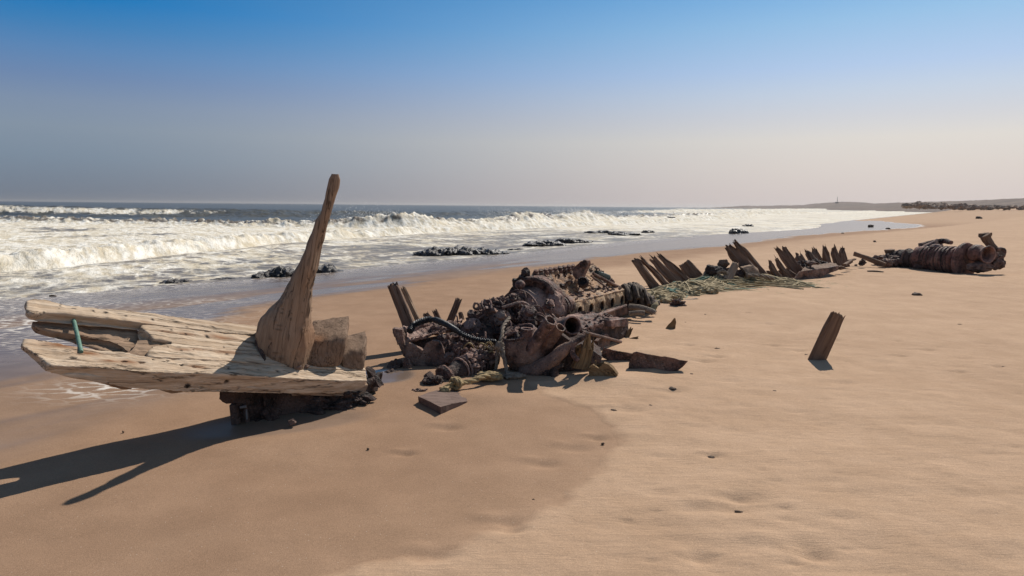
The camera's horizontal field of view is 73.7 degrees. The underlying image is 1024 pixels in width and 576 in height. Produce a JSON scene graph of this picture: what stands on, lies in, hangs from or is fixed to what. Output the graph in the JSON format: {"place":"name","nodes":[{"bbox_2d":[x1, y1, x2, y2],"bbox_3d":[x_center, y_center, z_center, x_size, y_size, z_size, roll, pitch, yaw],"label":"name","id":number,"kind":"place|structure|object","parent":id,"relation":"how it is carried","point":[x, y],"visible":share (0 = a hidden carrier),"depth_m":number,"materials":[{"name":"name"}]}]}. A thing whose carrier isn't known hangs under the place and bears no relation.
{"place":"outdoors","nodes":[
{"label":"outdoors","id":0,"kind":"place"},
{"bbox_2d":[0,201,931,299],"bbox_3d":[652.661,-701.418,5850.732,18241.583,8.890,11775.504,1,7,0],"label":"sea","id":1,"kind":"structure","parent":0,"point":[50,248],"depth_m":48.00,"materials":[{"name":"liquid"}]},
{"bbox_2d":[159,278,192,283],"bbox_3d":[-8.449,-0.104,17.182,0.864,0.313,0.620,-4,8,-35],"label":"sea rock","id":2,"kind":"object","parent":1,"relation":"in","point":[170,281],"visible":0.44,"depth_m":17.01,"materials":[{"name":"grey stone"}]},
{"bbox_2d":[210,277,235,279],"bbox_3d":[-7.519,-0.181,17.920,1.341,0.196,0.664,1,7,0],"label":"sea rock","id":3,"kind":"object","parent":1,"relation":"in","point":[222,278],"visible":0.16,"depth_m":17.84,"materials":[{"name":"grey stone"}]},
{"bbox_2d":[251,266,294,277],"bbox_3d":[-6.286,-0.277,18.642,1.532,0.685,1.070,-1,7,-12],"label":"sea rock","id":4,"kind":"object","parent":1,"relation":"in","point":[282,271],"visible":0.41,"depth_m":18.37,"materials":[{"name":"grey stone"}]},
{"bbox_2d":[316,264,343,272],"bbox_3d":[-5.252,-0.384,19.756,1.170,0.622,0.887,1,7,0],"label":"sea rock","id":5,"kind":"object","parent":1,"relation":"in","point":[326,268],"visible":0.3,"depth_m":19.55,"materials":[{"name":"grey stone"}]},
{"bbox_2d":[412,245,508,255],"bbox_3d":[-2.121,-1.411,28.236,4.156,0.733,1.960,1,7,0],"label":"sea rock","id":6,"kind":"object","parent":1,"relation":"in","point":[448,251],"visible":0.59,"depth_m":27.72,"materials":[{"name":"black stone"}]},
{"bbox_2d":[303,198,671,220],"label":"sea spray","id":7,"kind":"object","parent":1,"relation":"on","point":[597,212],"visible":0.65,"depth_m":90.03,"materials":[{"name":"white liquid"}]},
{"bbox_2d":[522,240,565,246],"bbox_3d":[1.654,-2.243,35.526,2.453,0.533,1.451,-1,7,-13],"label":"sea rock","id":8,"kind":"object","parent":1,"relation":"in","point":[538,243],"visible":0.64,"depth_m":35.11,"materials":[{"name":"black stone"}]},
{"bbox_2d":[554,238,592,242],"bbox_3d":[3.499,-2.579,38.839,2.349,0.510,1.269,-2,7,-17],"label":"sea rock","id":9,"kind":"object","parent":1,"relation":"in","point":[566,240],"visible":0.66,"depth_m":38.42,"materials":[{"name":"black stone"}]},
{"bbox_2d":[585,230,624,233],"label":"sea rock","id":10,"kind":"object","parent":1,"relation":"in","point":[602,232],"visible":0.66,"depth_m":52.69,"materials":[{"name":"black stone"}]},
{"bbox_2d":[612,232,640,235],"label":"sea rock","id":11,"kind":"object","parent":1,"relation":"in","point":[625,234],"visible":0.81,"depth_m":49.25,"materials":[{"name":"black stone"}]},
{"bbox_2d":[641,230,654,232],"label":"sea rock","id":12,"kind":"object","parent":1,"relation":"in","point":[647,231],"visible":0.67,"depth_m":54.66,"materials":[{"name":"black stone"}]},
{"bbox_2d":[729,228,748,233],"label":"sea rock","id":13,"kind":"object","parent":1,"relation":"in","point":[736,231],"visible":0.62,"depth_m":54.13,"materials":[{"name":"black stone"}]},
{"bbox_2d":[0,208,1023,575],"bbox_3d":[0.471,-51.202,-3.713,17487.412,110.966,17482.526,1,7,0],"label":"sand","id":14,"kind":"structure","parent":0,"point":[886,438],"depth_m":4.86,"materials":[{"name":"beige sand"}]},
{"bbox_2d":[21,174,382,424],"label":"bow timbers","id":15,"kind":"object","parent":14,"relation":"on","point":[285,356],"visible":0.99,"depth_m":5.25,"materials":[{"name":"brown wood"}]},
{"bbox_2d":[365,366,383,387],"bbox_3d":[-1.236,0.800,6.146,0.157,0.189,0.057,1,7,0],"label":"splinter","id":16,"kind":"object","parent":15,"relation":"on","point":[371,372],"visible":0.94,"depth_m":6.13,"materials":[{"name":"brown wood"}]},
{"bbox_2d":[288,418,296,425],"bbox_3d":[-1.714,1.045,5.325,0.067,0.052,0.046,1,7,0],"label":"splinter","id":17,"kind":"object","parent":14,"relation":"on","point":[292,421],"visible":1,"depth_m":5.31,"materials":[{"name":"brown wood"}]},
{"bbox_2d":[358,394,376,401],"bbox_3d":[-1.270,0.949,5.936,0.185,0.085,0.054,1,7,0],"label":"splinter","id":18,"kind":"object","parent":14,"relation":"on","point":[367,397],"visible":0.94,"depth_m":5.92,"materials":[{"name":"brown wood"}]},
{"bbox_2d":[384,369,395,372],"bbox_3d":[-1.246,0.863,6.951,0.144,0.084,0.115,-2,7,-18],"label":"iron chunk","id":19,"kind":"object","parent":14,"relation":"on","point":[389,370],"visible":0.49,"depth_m":6.94,"materials":[{"name":"brown metal"}]},
{"bbox_2d":[387,358,402,368],"bbox_3d":[-1.225,0.827,7.146,0.173,0.188,0.161,1,7,0],"label":"iron chunk","id":20,"kind":"object","parent":14,"relation":"on","point":[395,363],"visible":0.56,"depth_m":7.12,"materials":[{"name":"brown metal"}]},
{"bbox_2d":[387,282,413,326],"bbox_3d":[-1.268,0.239,7.942,0.353,0.632,0.122,1,7,0],"label":"wooden post","id":21,"kind":"object","parent":14,"relation":"on","point":[402,307],"visible":0.76,"depth_m":7.90,"materials":[{"name":"brown wood"}]},
{"bbox_2d":[402,358,411,367],"bbox_3d":[-1.086,0.825,7.100,0.099,0.208,0.079,1,7,0],"label":"iron chunk","id":22,"kind":"object","parent":14,"relation":"on","point":[406,363],"visible":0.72,"depth_m":7.07,"materials":[{"name":"brown metal"}]},
{"bbox_2d":[401,286,419,320],"bbox_3d":[-1.188,0.223,8.094,0.276,0.495,0.086,1,7,4],"label":"wooden post","id":23,"kind":"object","parent":14,"relation":"on","point":[414,312],"visible":0.82,"depth_m":8.06,"materials":[{"name":"brown wood"}]},
{"bbox_2d":[412,388,427,391],"bbox_3d":[-0.838,0.967,6.314,0.187,0.078,0.122,1,7,0],"label":"iron chunk","id":24,"kind":"object","parent":14,"relation":"on","point":[418,390],"visible":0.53,"depth_m":6.29,"materials":[{"name":"brown metal"}]},
{"bbox_2d":[422,371,443,385],"bbox_3d":[-0.764,0.899,6.594,0.209,0.167,0.220,1,7,0],"label":"iron chunk","id":25,"kind":"object","parent":14,"relation":"on","point":[430,378],"visible":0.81,"depth_m":6.53,"materials":[{"name":"metal"}]},
{"bbox_2d":[392,315,475,366],"bbox_3d":[-0.847,0.624,7.681,0.903,0.535,1.126,1,7,0],"label":"bearer frame","id":26,"kind":"object","parent":14,"relation":"on","point":[424,348],"visible":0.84,"depth_m":7.22,"materials":[{"name":"brown metal"}]},
{"bbox_2d":[406,316,496,343],"bbox_3d":[-0.654,0.461,7.377,0.972,0.319,0.238,1,7,0],"label":"corrugated hose","id":27,"kind":"object","parent":26,"relation":"on","point":[410,329],"visible":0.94,"depth_m":7.33,"materials":[{"name":"black rubber"}]},
{"bbox_2d":[432,309,440,317],"bbox_3d":[-0.978,0.364,8.919,0.136,0.194,0.071,3,7,16],"label":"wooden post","id":28,"kind":"object","parent":14,"relation":"on","point":[435,313],"visible":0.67,"depth_m":8.89,"materials":[{"name":"brown wood"}]},
{"bbox_2d":[418,390,466,413],"bbox_3d":[-0.585,0.995,5.947,0.399,0.134,0.662,4,8,24],"label":"timber slab","id":29,"kind":"object","parent":14,"relation":"on","point":[439,401],"depth_m":5.83,"materials":[{"name":"brown wood"}]},
{"bbox_2d":[446,298,461,320],"bbox_3d":[-0.739,0.293,8.704,0.213,0.350,0.099,0,7,-8],"label":"wooden post","id":30,"kind":"object","parent":14,"relation":"on","point":[454,309],"visible":0.84,"depth_m":8.67,"materials":[{"name":"brown wood"}]},
{"bbox_2d":[458,312,463,319],"bbox_3d":[-0.670,0.371,9.017,0.087,0.129,0.079,1,7,0],"label":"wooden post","id":31,"kind":"object","parent":14,"relation":"on","point":[461,316],"visible":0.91,"depth_m":9.00,"materials":[{"name":"brown wood"}]},
{"bbox_2d":[435,345,499,379],"bbox_3d":[-0.421,0.798,7.003,0.336,0.371,0.804,6,9,37],"label":"ribbed cylinder","id":32,"kind":"object","parent":14,"relation":"on","point":[475,360],"visible":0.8,"depth_m":6.88,"materials":[{"name":"brown metal"}]},
{"bbox_2d":[463,341,500,352],"bbox_3d":[-0.303,0.624,7.050,0.416,0.168,0.064,1,7,0],"label":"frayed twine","id":33,"kind":"object","parent":32,"relation":"on","point":[490,343],"visible":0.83,"depth_m":7.04,"materials":[{"name":"fabric"}]},
{"bbox_2d":[439,371,502,391],"bbox_3d":[-0.412,0.866,6.455,0.239,0.131,0.780,7,9,43],"label":"knotted rope","id":34,"kind":"object","parent":14,"relation":"on","point":[456,383],"visible":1,"depth_m":6.38,"materials":[{"name":"fabric"}]},
{"bbox_2d":[460,259,630,348],"bbox_3d":[0.762,0.266,9.037,1.672,1.151,4.018,5,8,31],"label":"ship engine","id":35,"kind":"object","parent":14,"relation":"on","point":[592,297],"visible":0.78,"depth_m":8.68,"materials":[{"name":"brown metal"}]},
{"bbox_2d":[503,315,601,376],"bbox_3d":[0.428,0.592,7.118,1.117,0.738,0.910,1,7,0],"label":"manifold pot","id":36,"kind":"object","parent":14,"relation":"on","point":[547,347],"visible":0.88,"depth_m":6.88,"materials":[{"name":"brown metal"}]},
{"bbox_2d":[494,316,526,379],"bbox_3d":[-0.060,0.615,6.976,0.278,0.555,0.679,-1,7,-16],"label":"hanging rope","id":37,"kind":"object","parent":36,"relation":"hanging from","point":[499,347],"visible":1,"depth_m":6.83,"materials":[{"name":"fabric"}]},
{"bbox_2d":[570,343,580,368],"bbox_3d":[0.644,0.677,6.815,0.119,0.262,0.053,0,7,-7],"label":"timber splinter","id":38,"kind":"object","parent":14,"relation":"on","point":[578,349],"visible":0.58,"depth_m":6.81,"materials":[{"name":"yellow wood"}]},
{"bbox_2d":[574,333,591,369],"bbox_3d":[0.696,0.615,6.740,0.174,0.384,0.090,1,7,0],"label":"timber splinter","id":39,"kind":"object","parent":14,"relation":"on","point":[584,356],"visible":0.98,"depth_m":6.71,"materials":[{"name":"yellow wood"}]},
{"bbox_2d":[583,336,594,370],"bbox_3d":[0.760,0.650,6.756,0.137,0.350,0.065,-2,7,-17],"label":"timber splinter","id":40,"kind":"object","parent":14,"relation":"on","point":[589,362],"visible":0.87,"depth_m":6.75,"materials":[{"name":"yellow wood"}]},
{"bbox_2d":[588,361,617,376],"bbox_3d":[0.897,0.814,6.682,0.305,0.182,0.084,1,7,0],"label":"timber splinter","id":41,"kind":"object","parent":14,"relation":"on","point":[604,368],"visible":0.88,"depth_m":6.65,"materials":[{"name":"yellow wood"}]},
{"bbox_2d":[601,348,631,360],"bbox_3d":[1.159,0.745,7.519,0.379,0.192,0.077,1,7,0],"label":"rusty plate","id":42,"kind":"object","parent":14,"relation":"on","point":[610,354],"visible":0.77,"depth_m":7.49,"materials":[{"name":"brown metal"}]},
{"bbox_2d":[625,327,632,336],"bbox_3d":[1.499,0.607,8.845,0.165,0.213,0.058,-1,7,-13],"label":"timber splinter","id":43,"kind":"object","parent":14,"relation":"on","point":[628,333],"visible":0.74,"depth_m":8.85,"materials":[{"name":"brown wood"}]},
{"bbox_2d":[621,282,659,315],"bbox_3d":[2.033,0.221,10.572,0.648,0.579,1.351,1,7,0],"label":"tangled heap","id":44,"kind":"object","parent":14,"relation":"on","point":[641,300],"visible":0.96,"depth_m":10.51,"materials":[{"name":"grey metal"}]},
{"bbox_2d":[631,258,659,288],"bbox_3d":[2.729,-0.205,13.694,0.687,0.789,0.158,1,7,4],"label":"hull rib","id":45,"kind":"object","parent":14,"relation":"on","point":[647,276],"visible":0.77,"depth_m":13.65,"materials":[{"name":"brown wood"}]},
{"bbox_2d":[639,255,668,284],"bbox_3d":[2.951,-0.287,13.980,0.736,0.782,0.146,1,7,2],"label":"hull rib","id":46,"kind":"object","parent":14,"relation":"on","point":[660,278],"visible":0.8,"depth_m":13.96,"materials":[{"name":"brown wood"}]},
{"bbox_2d":[629,351,687,370],"bbox_3d":[1.522,0.789,7.127,0.607,0.247,0.070,1,7,7],"label":"rusty plate","id":47,"kind":"object","parent":14,"relation":"on","point":[639,360],"visible":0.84,"depth_m":7.11,"materials":[{"name":"brown metal"}]},
{"bbox_2d":[649,255,683,282],"bbox_3d":[3.267,-0.348,14.475,0.764,0.748,0.171,1,7,5],"label":"hull rib","id":48,"kind":"object","parent":14,"relation":"on","point":[666,273],"visible":0.78,"depth_m":14.43,"materials":[{"name":"brown wood"}]},
{"bbox_2d":[665,318,675,328],"bbox_3d":[2.188,0.512,9.487,0.192,0.198,0.060,1,7,0],"label":"wood shard","id":49,"kind":"object","parent":14,"relation":"on","point":[672,325],"visible":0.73,"depth_m":9.47,"materials":[{"name":"brown wood"}]},
{"bbox_2d":[669,298,686,305],"bbox_3d":[2.839,0.304,11.670,0.223,0.278,0.253,-3,8,-29],"label":"wood debris","id":50,"kind":"object","parent":14,"relation":"on","point":[675,302],"visible":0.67,"depth_m":11.62,"materials":[{"name":"brown wood"}]},
{"bbox_2d":[701,259,774,280],"bbox_3d":[5.008,-0.374,15.283,1.772,0.512,0.657,-1,7,-15],"label":"wreckage heap","id":51,"kind":"object","parent":14,"relation":"on","point":[731,271],"visible":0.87,"depth_m":15.19,"materials":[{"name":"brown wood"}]},
{"bbox_2d":[733,239,767,273],"bbox_3d":[5.664,-0.674,16.239,0.886,0.982,0.197,1,7,0],"label":"hull rib","id":52,"kind":"object","parent":14,"relation":"on","point":[748,255],"visible":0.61,"depth_m":16.20,"materials":[{"name":"brown wood"}]},
{"bbox_2d":[647,274,860,302],"bbox_3d":[4.422,-0.100,14.451,7.239,0.314,3.525,-3,8,-30],"label":"fishing net","id":53,"kind":"object","parent":14,"relation":"on","point":[700,285],"visible":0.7,"depth_m":14.29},
{"bbox_2d":[656,252,688,280],"bbox_3d":[3.563,-0.394,14.983,0.829,0.789,0.179,1,7,5],"label":"hull rib","id":54,"kind":"object","parent":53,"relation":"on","point":[675,270],"visible":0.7,"depth_m":14.92,"materials":[{"name":"brown wood"}]},
{"bbox_2d":[679,260,701,278],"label":"hull rib","id":55,"kind":"object","parent":53,"relation":"on","point":[689,269],"visible":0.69,"depth_m":15.43,"materials":[{"name":"brown wood"}]},
{"bbox_2d":[725,243,752,267],"bbox_3d":[5.226,-0.656,15.630,0.734,0.753,0.205,1,7,0],"label":"hull rib","id":56,"kind":"object","parent":53,"relation":"on","point":[735,255],"visible":0.82,"depth_m":15.59,"materials":[{"name":"brown wood"}]},
{"bbox_2d":[768,260,781,276],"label":"hull rib","id":57,"kind":"object","parent":53,"relation":"on","point":[773,269],"visible":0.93,"depth_m":16.24,"materials":[{"name":"brown wood"}]},
{"bbox_2d":[774,255,792,277],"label":"hull rib","id":58,"kind":"object","parent":53,"relation":"on","point":[782,268],"visible":0.88,"depth_m":16.43,"materials":[{"name":"brown wood"}]},
{"bbox_2d":[774,247,799,273],"bbox_3d":[6.873,-0.661,17.064,0.698,0.815,0.145,1,7,6],"label":"hull rib","id":59,"kind":"object","parent":14,"relation":"on","point":[787,261],"visible":0.82,"depth_m":17.01,"materials":[{"name":"brown wood"}]},
{"bbox_2d":[785,267,796,277],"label":"hull rib","id":60,"kind":"object","parent":14,"relation":"on","point":[793,274],"visible":0.5,"depth_m":16.72,"materials":[{"name":"brown wood"}]},
{"bbox_2d":[782,246,802,270],"bbox_3d":[7.183,-0.717,17.434,0.588,0.711,0.184,1,7,0],"label":"hull rib","id":61,"kind":"object","parent":14,"relation":"on","point":[798,265],"visible":0.42,"depth_m":17.41,"materials":[{"name":"brown wood"}]},
{"bbox_2d":[795,252,805,261],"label":"hull rib","id":62,"kind":"object","parent":14,"relation":"on","point":[798,257],"visible":0.68,"depth_m":18.61,"materials":[{"name":"brown wood"}]},
{"bbox_2d":[804,249,814,260],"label":"hull rib","id":63,"kind":"object","parent":14,"relation":"on","point":[810,256],"visible":0.77,"depth_m":18.79,"materials":[{"name":"brown wood"}]},
{"bbox_2d":[798,258,828,267],"bbox_3d":[7.931,-0.645,18.157,1.412,0.268,0.381,-5,9,-36],"label":"twisted scrap","id":64,"kind":"object","parent":14,"relation":"on","point":[803,264],"visible":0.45,"depth_m":17.97,"materials":[{"name":"brown metal"}]},
{"bbox_2d":[794,261,838,279],"bbox_3d":[7.665,-0.468,16.973,2.451,0.446,0.419,-6,10,-44],"label":"rusty plate","id":65,"kind":"object","parent":14,"relation":"on","point":[812,270],"visible":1,"depth_m":16.68,"materials":[{"name":"brown metal"}]},
{"bbox_2d":[812,247,823,264],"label":"hull rib","id":66,"kind":"object","parent":14,"relation":"on","point":[815,252],"visible":0.52,"depth_m":18.99,"materials":[{"name":"brown wood"}]},
{"bbox_2d":[822,245,830,261],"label":"hull rib","id":67,"kind":"object","parent":14,"relation":"on","point":[826,255],"visible":0.77,"depth_m":19.20,"materials":[{"name":"brown wood"}]},
{"bbox_2d":[808,311,845,359],"bbox_3d":[3.491,0.635,7.666,0.437,0.775,0.085,1,7,6],"label":"lone board","id":68,"kind":"object","parent":14,"relation":"on","point":[825,340],"visible":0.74,"depth_m":7.62,"materials":[{"name":"brown wood"}]},
{"bbox_2d":[831,244,841,265],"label":"hull rib","id":69,"kind":"object","parent":14,"relation":"on","point":[836,258],"visible":0.85,"depth_m":19.30,"materials":[{"name":"brown wood"}]},
{"bbox_2d":[839,246,849,266],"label":"hull rib","id":70,"kind":"object","parent":14,"relation":"on","point":[843,255],"visible":0.78,"depth_m":19.40,"materials":[{"name":"brown wood"}]},
{"bbox_2d":[838,258,855,269],"bbox_3d":[9.037,-0.657,18.418,0.234,0.203,2.093,5,8,34],"label":"wood debris","id":71,"kind":"object","parent":14,"relation":"on","point":[849,261],"visible":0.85,"depth_m":18.30,"materials":[{"name":"brown wood"}]},
{"bbox_2d":[854,259,866,265],"bbox_3d":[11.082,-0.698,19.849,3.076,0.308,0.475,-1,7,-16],"label":"wood debris","id":72,"kind":"object","parent":14,"relation":"on","point":[862,262],"visible":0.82,"depth_m":19.69,"materials":[{"name":"brown wood"}]},
{"bbox_2d":[853,252,886,266],"bbox_3d":[10.594,-0.852,20.227,0.097,0.400,0.988,-4,8,-34],"label":"leaning plank","id":73,"kind":"object","parent":14,"relation":"on","point":[870,259],"visible":0.99,"depth_m":20.18,"materials":[{"name":"brown wood"}]},
{"bbox_2d":[901,203,916,208],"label":"boulder","id":74,"kind":"object","parent":14,"relation":"on","point":[907,205],"visible":1,"depth_m":232.98,"materials":[{"name":"grey stone"}]},
{"bbox_2d":[905,202,920,208],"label":"boulder","id":75,"kind":"object","parent":14,"relation":"on","point":[918,204],"visible":0.55,"depth_m":243.07,"materials":[{"name":"grey stone"}]},
{"bbox_2d":[912,292,922,295],"bbox_3d":[8.015,0.137,13.507,0.245,0.108,0.192,1,7,0],"label":"wood chip","id":76,"kind":"object","parent":14,"relation":"on","point":[916,294],"visible":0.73,"depth_m":13.43,"materials":[{"name":"brown wood"}]},
{"bbox_2d":[913,201,925,209],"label":"boulder","id":77,"kind":"object","parent":14,"relation":"on","point":[922,204],"visible":0.48,"depth_m":255.19,"materials":[{"name":"grey stone"}]},
{"bbox_2d":[926,203,939,208],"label":"boulder","id":78,"kind":"object","parent":14,"relation":"on","point":[931,205],"visible":1,"depth_m":231.36,"materials":[{"name":"grey stone"}]},
{"bbox_2d":[872,232,1006,273],"bbox_3d":[12.005,-0.979,19.482,1.307,1.295,3.599,-4,8,-33],"label":"winch wreck","id":79,"kind":"object","parent":14,"relation":"on","point":[962,258],"visible":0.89,"depth_m":18.76,"materials":[{"name":"brown metal"}]},
{"bbox_2d":[936,203,947,209],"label":"boulder","id":80,"kind":"object","parent":14,"relation":"on","point":[942,206],"visible":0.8,"depth_m":243.06,"materials":[{"name":"grey stone"}]},
{"bbox_2d":[950,203,962,209],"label":"boulder","id":81,"kind":"object","parent":14,"relation":"on","point":[955,206],"visible":1,"depth_m":231.02,"materials":[{"name":"grey stone"}]},
{"bbox_2d":[957,203,967,209],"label":"boulder","id":82,"kind":"object","parent":14,"relation":"on","point":[966,204],"visible":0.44,"depth_m":257.38,"materials":[{"name":"grey stone"}]},
{"bbox_2d":[968,204,980,209],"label":"boulder","id":83,"kind":"object","parent":14,"relation":"on","point":[974,207],"visible":1,"depth_m":233.91,"materials":[{"name":"grey stone"}]},
{"bbox_2d":[978,205,988,209],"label":"boulder","id":84,"kind":"object","parent":14,"relation":"on","point":[983,207],"visible":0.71,"depth_m":243.22,"materials":[{"name":"stone"}]},
{"bbox_2d":[994,205,1007,208],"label":"boulder","id":85,"kind":"object","parent":14,"relation":"on","point":[1000,207],"visible":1,"depth_m":232.44,"materials":[{"name":"grey stone"}]},
{"bbox_2d":[1003,204,1018,209],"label":"boulder","id":86,"kind":"object","parent":14,"relation":"on","point":[1012,206],"visible":0.86,"depth_m":243.22,"materials":[{"name":"grey stone"}]},
{"bbox_2d":[0,0,1023,207],"label":"sky","id":87,"kind":"structure","parent":0,"point":[587,103],"materials":[{"name":"blue"}]},
{"bbox_2d":[693,198,1023,211],"bbox_3d":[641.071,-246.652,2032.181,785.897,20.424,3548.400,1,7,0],"label":"hills","id":88,"kind":"structure","parent":0,"point":[858,206],"depth_m":910.56,"materials":[{"name":"grey"}]}
]}

